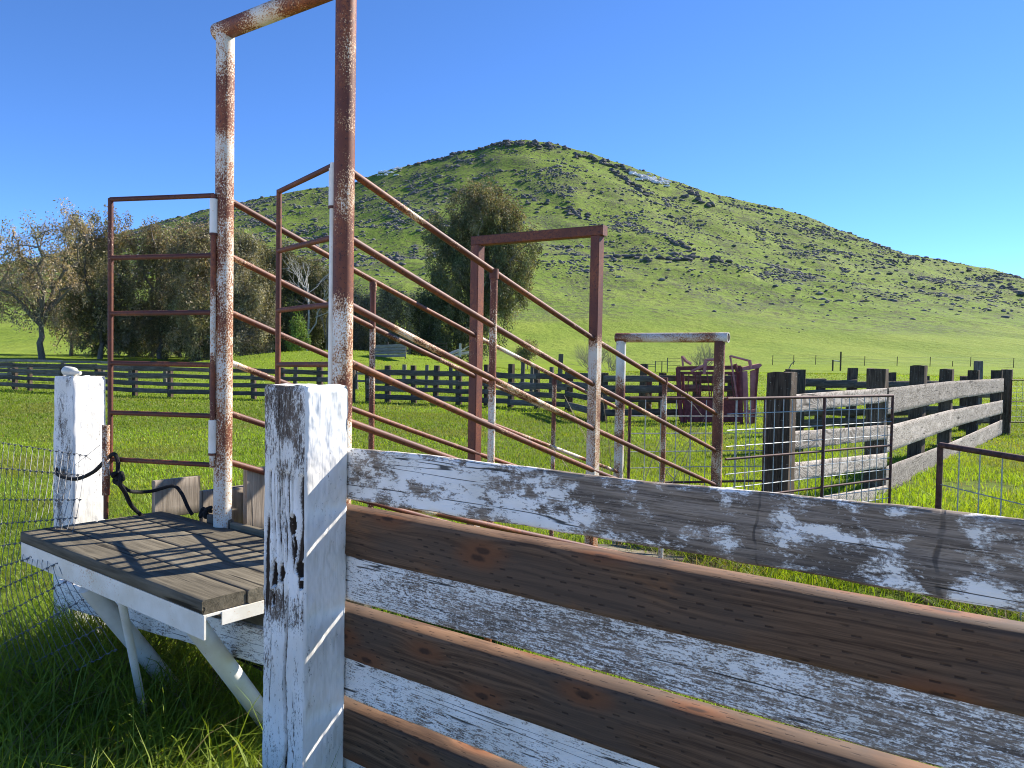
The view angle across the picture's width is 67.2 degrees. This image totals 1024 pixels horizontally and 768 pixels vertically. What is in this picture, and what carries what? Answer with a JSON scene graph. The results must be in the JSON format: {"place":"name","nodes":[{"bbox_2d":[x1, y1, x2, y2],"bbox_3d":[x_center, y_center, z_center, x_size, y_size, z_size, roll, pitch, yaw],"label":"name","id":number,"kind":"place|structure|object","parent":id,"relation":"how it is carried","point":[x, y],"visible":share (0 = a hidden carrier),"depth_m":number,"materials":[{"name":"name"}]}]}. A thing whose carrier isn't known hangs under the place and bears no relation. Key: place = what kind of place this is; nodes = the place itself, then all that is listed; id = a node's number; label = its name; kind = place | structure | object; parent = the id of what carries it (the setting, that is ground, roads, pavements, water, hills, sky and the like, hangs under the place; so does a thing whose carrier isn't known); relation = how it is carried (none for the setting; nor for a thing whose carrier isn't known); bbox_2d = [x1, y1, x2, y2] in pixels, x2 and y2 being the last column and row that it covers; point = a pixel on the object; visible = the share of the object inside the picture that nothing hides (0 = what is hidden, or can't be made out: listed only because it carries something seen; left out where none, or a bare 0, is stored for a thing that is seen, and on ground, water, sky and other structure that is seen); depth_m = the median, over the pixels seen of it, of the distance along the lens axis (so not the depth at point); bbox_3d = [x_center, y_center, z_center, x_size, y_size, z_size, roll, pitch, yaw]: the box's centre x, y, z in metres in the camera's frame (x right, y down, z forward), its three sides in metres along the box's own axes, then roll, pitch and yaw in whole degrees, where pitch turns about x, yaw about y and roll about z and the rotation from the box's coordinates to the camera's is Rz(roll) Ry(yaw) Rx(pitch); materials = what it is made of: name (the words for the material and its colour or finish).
{"place":"outdoors","nodes":[
{"label":"outdoors","id":0,"kind":"place"},
{"bbox_2d":[0,528,1021,767],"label":"tall grass","id":1,"kind":"structure","parent":0,"point":[88,716],"depth_m":3.29,"materials":[{"name":"green plant"}]},
{"bbox_2d":[0,140,1023,367],"bbox_3d":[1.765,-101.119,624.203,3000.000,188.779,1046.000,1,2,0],"label":"hill","id":2,"kind":"structure","parent":0,"point":[944,336],"depth_m":339.87,"materials":[{"name":"green plant"}]},
{"bbox_2d":[1,139,1023,321],"bbox_3d":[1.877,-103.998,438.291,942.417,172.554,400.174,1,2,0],"label":"scattered stones","id":3,"kind":"object","parent":2,"relation":"on","point":[635,225],"visible":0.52,"depth_m":482.46,"materials":[{"name":"grey stone"}]},
{"bbox_2d":[624,254,635,257],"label":"boulder","id":4,"kind":"object","parent":2,"relation":"on","point":[629,256],"visible":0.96,"depth_m":370.08,"materials":[{"name":"grey stone"}]},
{"bbox_2d":[634,187,642,192],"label":"boulder","id":5,"kind":"object","parent":2,"relation":"on","point":[639,189],"visible":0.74,"depth_m":548.63,"materials":[{"name":"grey stone"}]},
{"bbox_2d":[682,257,692,260],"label":"boulder","id":6,"kind":"object","parent":2,"relation":"on","point":[687,258],"visible":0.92,"depth_m":369.80,"materials":[{"name":"grey stone"}]},
{"bbox_2d":[687,254,695,258],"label":"boulder","id":7,"kind":"object","parent":2,"relation":"on","point":[692,256],"visible":0.6,"depth_m":379.73,"materials":[{"name":"grey stone"}]},
{"bbox_2d":[710,255,719,259],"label":"boulder","id":8,"kind":"object","parent":2,"relation":"on","point":[714,257],"visible":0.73,"depth_m":392.39,"materials":[{"name":"grey stone"}]},
{"bbox_2d":[0,349,1023,767],"bbox_3d":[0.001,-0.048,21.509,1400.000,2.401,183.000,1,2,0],"label":"ground","id":9,"kind":"structure","parent":0,"point":[814,370],"depth_m":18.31,"materials":[{"name":"green plant"}]},
{"bbox_2d":[0,224,23,322],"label":"tree","id":10,"kind":"object","parent":9,"relation":"on","point":[1,281],"visible":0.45,"depth_m":81.96,"materials":[{"name":"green plant"}]},
{"bbox_2d":[0,197,95,359],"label":"tree","id":11,"kind":"object","parent":9,"relation":"on","point":[39,316],"visible":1,"depth_m":77.49,"materials":[{"name":"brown plant"}]},
{"bbox_2d":[45,207,96,355],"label":"tree","id":12,"kind":"object","parent":9,"relation":"on","point":[71,353],"visible":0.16,"depth_m":91.37,"materials":[{"name":"green plant"}]},
{"bbox_2d":[53,375,105,637],"bbox_3d":[-2.499,0.770,4.456,0.222,1.642,0.205,2,2,31],"label":"timber post","id":13,"kind":"object","parent":9,"relation":"on","point":[79,413],"visible":0.45,"depth_m":4.38,"materials":[{"name":"white wood"}]},
{"bbox_2d":[0,441,117,686],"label":"woven wire mesh","id":14,"kind":"object","parent":13,"relation":"attached to","point":[47,567],"visible":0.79,"depth_m":3.60,"materials":[{"name":"grey metal"}]},
{"bbox_2d":[61,366,81,375],"bbox_3d":[-2.502,-0.071,4.382,0.124,0.059,0.056,2,2,19],"label":"rock","id":15,"kind":"object","parent":13,"relation":"on","point":[69,371],"visible":0.97,"depth_m":4.36,"materials":[{"name":"white stone"}]},
{"bbox_2d":[54,452,212,518],"bbox_3d":[-2.119,0.534,4.098,1.074,0.381,0.318,1,2,15],"label":"rope","id":16,"kind":"object","parent":13,"relation":"attached to","point":[118,476],"visible":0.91,"depth_m":4.05,"materials":[{"name":"black fabric"}]},
{"bbox_2d":[0,359,166,381],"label":"plank fence","id":17,"kind":"object","parent":9,"relation":"on","point":[51,361],"visible":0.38,"depth_m":45.02,"materials":[{"name":"grey wood"}]},
{"bbox_2d":[46,204,152,358],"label":"tree","id":18,"kind":"object","parent":9,"relation":"on","point":[98,314],"visible":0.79,"depth_m":84.76,"materials":[{"name":"green plant"}]},
{"bbox_2d":[115,215,206,359],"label":"tree","id":19,"kind":"object","parent":9,"relation":"on","point":[160,325],"visible":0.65,"depth_m":86.35,"materials":[{"name":"green plant"}]},
{"bbox_2d":[86,300,239,356],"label":"tree","id":20,"kind":"object","parent":9,"relation":"on","point":[92,353],"visible":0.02,"depth_m":94.91,"materials":[{"name":"green plant"}]},
{"bbox_2d":[0,362,355,401],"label":"plank fence","id":21,"kind":"object","parent":9,"relation":"on","point":[169,375],"visible":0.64,"depth_m":32.09,"materials":[{"name":"grey wood"}]},
{"bbox_2d":[157,212,210,361],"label":"tree","id":22,"kind":"object","parent":9,"relation":"on","point":[198,269],"visible":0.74,"depth_m":82.46,"materials":[{"name":"green plant"}]},
{"bbox_2d":[20,466,370,727],"bbox_3d":[-1.486,1.050,3.812,2.112,1.206,1.256,2,2,38],"label":"loading dock","id":23,"kind":"object","parent":9,"relation":"on","point":[164,568],"visible":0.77,"depth_m":3.32,"materials":[{"name":"grey wood"}]},
{"bbox_2d":[202,224,284,356],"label":"tree","id":24,"kind":"object","parent":9,"relation":"on","point":[248,300],"visible":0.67,"depth_m":72.90,"materials":[{"name":"green plant"}]},
{"bbox_2d":[245,237,316,352],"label":"tree","id":25,"kind":"object","parent":9,"relation":"on","point":[266,253],"visible":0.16,"depth_m":90.48,"materials":[{"name":"green plant"}]},
{"bbox_2d":[262,235,328,352],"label":"tree","id":26,"kind":"object","parent":9,"relation":"on","point":[314,278],"visible":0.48,"depth_m":88.69,"materials":[{"name":"green plant"}]},
{"bbox_2d":[284,311,311,350],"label":"tree","id":27,"kind":"object","parent":9,"relation":"on","point":[297,331],"visible":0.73,"depth_m":71.60,"materials":[{"name":"green plant"}]},
{"bbox_2d":[283,252,328,350],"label":"dead tree","id":28,"kind":"object","parent":9,"relation":"on","point":[306,281],"visible":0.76,"depth_m":79.96,"materials":[{"name":"grey wood"}]},
{"bbox_2d":[288,264,355,349],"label":"dead tree","id":29,"kind":"object","parent":9,"relation":"on","point":[321,316],"visible":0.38,"depth_m":82.58,"materials":[{"name":"grey wood"}]},
{"bbox_2d":[310,262,376,349],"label":"tree","id":30,"kind":"object","parent":9,"relation":"on","point":[322,338],"visible":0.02,"depth_m":92.82,"materials":[{"name":"green plant"}]},
{"bbox_2d":[321,279,376,350],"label":"tree","id":31,"kind":"object","parent":9,"relation":"on","point":[359,333],"visible":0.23,"depth_m":83.21,"materials":[{"name":"green plant"}]},
{"bbox_2d":[355,280,422,355],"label":"tree","id":32,"kind":"object","parent":9,"relation":"on","point":[388,303],"visible":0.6,"depth_m":81.02,"materials":[{"name":"green plant"}]},
{"bbox_2d":[375,342,405,358],"bbox_3d":[-9.750,-2.646,60.532,3.027,1.331,1.201,1,2,0],"label":"plank pen","id":33,"kind":"object","parent":9,"relation":"on","point":[389,350],"visible":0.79,"depth_m":60.36,"materials":[{"name":"grey wood"}]},
{"bbox_2d":[293,362,553,392],"bbox_3d":[-4.968,-0.450,42.265,14.596,1.774,1.057,1,2,7],"label":"plank fence","id":34,"kind":"object","parent":9,"relation":"on","point":[404,367],"visible":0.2,"depth_m":41.92,"materials":[{"name":"grey wood"}]},
{"bbox_2d":[401,288,451,359],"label":"tree","id":35,"kind":"object","parent":9,"relation":"on","point":[422,327],"visible":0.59,"depth_m":85.06,"materials":[{"name":"green plant"}]},
{"bbox_2d":[434,342,446,351],"bbox_3d":[-5.865,-2.861,62.945,1.099,1.162,0.070,1,2,0],"label":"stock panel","id":36,"kind":"object","parent":9,"relation":"on","point":[442,346],"visible":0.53,"depth_m":62.91,"materials":[{"name":"grey wood"}]},
{"bbox_2d":[365,364,566,409],"bbox_3d":[-1.732,0.031,30.006,8.951,1.693,1.161,2,2,24],"label":"plank fence","id":37,"kind":"object","parent":9,"relation":"on","point":[458,383],"visible":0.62,"depth_m":30.32,"materials":[{"name":"grey wood"}]},
{"bbox_2d":[210,0,729,690],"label":"loading chute","id":38,"kind":"object","parent":9,"relation":"on","point":[226,32],"visible":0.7,"depth_m":4.01,"materials":[{"name":"brown metal"}]},
{"bbox_2d":[102,193,217,518],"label":"pipe gate","id":39,"kind":"structure","parent":38,"relation":"attached to","point":[107,448],"depth_m":3.90,"materials":[{"name":"brown metal"}]},
{"bbox_2d":[275,162,333,383],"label":"pipe gate","id":40,"kind":"structure","parent":38,"relation":"attached to","point":[279,310],"depth_m":3.62,"materials":[{"name":"brown metal"}]},
{"bbox_2d":[411,176,543,361],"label":"tree","id":41,"kind":"object","parent":9,"relation":"on","point":[492,212],"visible":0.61,"depth_m":86.30,"materials":[{"name":"green plant"}]},
{"bbox_2d":[513,336,539,368],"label":"shrub","id":42,"kind":"object","parent":9,"relation":"on","point":[523,352],"visible":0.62,"depth_m":73.67,"materials":[{"name":"green plant"}]},
{"bbox_2d":[557,354,562,391],"bbox_3d":[2.746,-0.615,44.018,0.307,2.216,0.233,0,2,-23],"label":"wooden post","id":43,"kind":"object","parent":9,"relation":"on","point":[560,358],"visible":0.57,"depth_m":43.92,"materials":[{"name":"grey wood"}]},
{"bbox_2d":[540,395,629,473],"bbox_3d":[0.923,0.701,7.032,0.603,1.348,3.484,1,2,15],"label":"dry weed","id":44,"kind":"object","parent":9,"relation":"on","point":[586,438],"visible":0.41,"depth_m":6.09,"materials":[{"name":"brown plant"}]},
{"bbox_2d":[565,340,615,369],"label":"bare shrub","id":45,"kind":"object","parent":9,"relation":"on","point":[584,360],"visible":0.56,"depth_m":71.75,"materials":[{"name":"green plant"}]},
{"bbox_2d":[602,346,615,370],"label":"bare shrub","id":46,"kind":"object","parent":9,"relation":"on","point":[608,362],"visible":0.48,"depth_m":75.78,"materials":[{"name":"green plant"}]},
{"bbox_2d":[262,383,1023,767],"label":"board fence","id":47,"kind":"object","parent":9,"relation":"on","point":[882,681],"visible":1,"depth_m":2.01,"materials":[{"name":"wood"}]},
{"bbox_2d":[638,364,647,408],"bbox_3d":[5.103,0.098,30.028,0.291,1.781,0.232,0,2,-23],"label":"wooden post","id":48,"kind":"object","parent":9,"relation":"on","point":[641,404],"visible":0.4,"depth_m":29.93,"materials":[{"name":"grey wood"}]},
{"bbox_2d":[645,382,651,408],"bbox_3d":[4.789,0.448,27.024,0.202,1.161,0.162,1,2,-11],"label":"wooden post","id":49,"kind":"object","parent":9,"relation":"on","point":[648,405],"visible":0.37,"depth_m":26.95,"materials":[{"name":"grey wood"}]},
{"bbox_2d":[565,372,735,421],"bbox_3d":[4.545,0.360,25.363,4.682,1.525,4.311,1,2,-10],"label":"plank fence","id":50,"kind":"object","parent":9,"relation":"on","point":[606,378],"visible":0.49,"depth_m":23.52,"materials":[{"name":"grey wood"}]},
{"bbox_2d":[647,358,680,372],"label":"pipe corral","id":51,"kind":"object","parent":9,"relation":"on","point":[667,361],"visible":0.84,"depth_m":69.95,"materials":[{"name":"metal"}]},
{"bbox_2d":[645,401,704,483],"bbox_3d":[1.394,0.613,6.926,0.666,0.952,0.079,1,2,6],"label":"dry weed","id":52,"kind":"object","parent":9,"relation":"on","point":[680,451],"visible":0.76,"depth_m":6.93,"materials":[{"name":"brown plant"}]},
{"bbox_2d":[627,396,766,490],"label":"gate","id":53,"kind":"structure","parent":9,"relation":"on","point":[675,433],"depth_m":7.20,"materials":[{"name":"metal"}]},
{"bbox_2d":[685,343,713,371],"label":"bare shrub","id":54,"kind":"object","parent":9,"relation":"on","point":[701,357],"visible":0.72,"depth_m":73.75,"materials":[{"name":"plant"}]},
{"bbox_2d":[676,355,761,423],"bbox_3d":[6.108,0.194,23.043,2.578,2.127,0.979,1,2,0],"label":"squeeze chute","id":55,"kind":"object","parent":9,"relation":"on","point":[740,385],"visible":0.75,"depth_m":22.61,"materials":[{"name":"red metal"}]},
{"bbox_2d":[785,369,805,451],"bbox_3d":[5.693,0.547,15.521,0.310,1.694,0.309,0,2,-23],"label":"wooden post","id":56,"kind":"object","parent":9,"relation":"on","point":[801,376],"visible":0.27,"depth_m":15.38,"materials":[{"name":"grey wood"}]},
{"bbox_2d":[725,394,893,503],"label":"gate","id":57,"kind":"structure","parent":9,"relation":"on","point":[821,487],"depth_m":7.40,"materials":[{"name":"metal"}]},
{"bbox_2d":[832,352,841,370],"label":"brace post","id":58,"kind":"object","parent":9,"relation":"on","point":[840,361],"visible":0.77,"depth_m":83.89,"materials":[{"name":"grey wood"}]},
{"bbox_2d":[784,368,989,430],"bbox_3d":[10.621,0.472,20.872,8.373,1.774,0.332,0,2,-25],"label":"plank fence","id":59,"kind":"object","parent":9,"relation":"on","point":[851,382],"visible":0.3,"depth_m":19.88,"materials":[{"name":"grey wood"}]},
{"bbox_2d":[764,365,1012,501],"bbox_3d":[7.896,0.606,14.292,0.501,1.896,17.280,2,2,39],"label":"corral fence","id":60,"kind":"object","parent":9,"relation":"on","point":[916,396],"visible":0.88,"depth_m":10.70,"materials":[{"name":"grey wood"}]},
{"bbox_2d":[1009,379,1023,422],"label":"gate","id":61,"kind":"structure","parent":60,"relation":"attached to","point":[1016,401],"depth_m":20.64,"materials":[{"name":"metal"}]},
{"bbox_2d":[772,356,1013,367],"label":"wire fence","id":62,"kind":"object","parent":9,"relation":"on","point":[875,362],"visible":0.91,"depth_m":103.91,"materials":[{"name":"grey metal"}]},
{"bbox_2d":[921,597,934,605],"bbox_3d":[3.019,1.611,5.317,0.054,0.044,0.778,1,2,4],"label":"ground pipe","id":63,"kind":"object","parent":9,"relation":"on","point":[924,602],"visible":0.13,"depth_m":5.63,"materials":[{"name":"metal"}]},
{"bbox_2d":[973,361,982,425],"bbox_3d":[14.513,0.301,24.012,0.210,2.049,0.210,0,2,-23],"label":"wooden post","id":64,"kind":"object","parent":9,"relation":"on","point":[978,365],"visible":0.29,"depth_m":23.91,"materials":[{"name":"grey wood"}]},
{"bbox_2d":[935,442,1023,619],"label":"gate","id":65,"kind":"structure","parent":9,"relation":"on","point":[941,446],"depth_m":5.61,"materials":[{"name":"metal"}]},
{"bbox_2d":[0,0,1023,277],"label":"sky","id":66,"kind":"structure","parent":0,"point":[898,125],"materials":[{"name":"blue"}]},
{"bbox_2d":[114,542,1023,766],"bbox_3d":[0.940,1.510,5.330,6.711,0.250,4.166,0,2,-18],"label":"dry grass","id":67,"kind":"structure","parent":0,"point":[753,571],"depth_m":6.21,"materials":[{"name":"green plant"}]}
]}

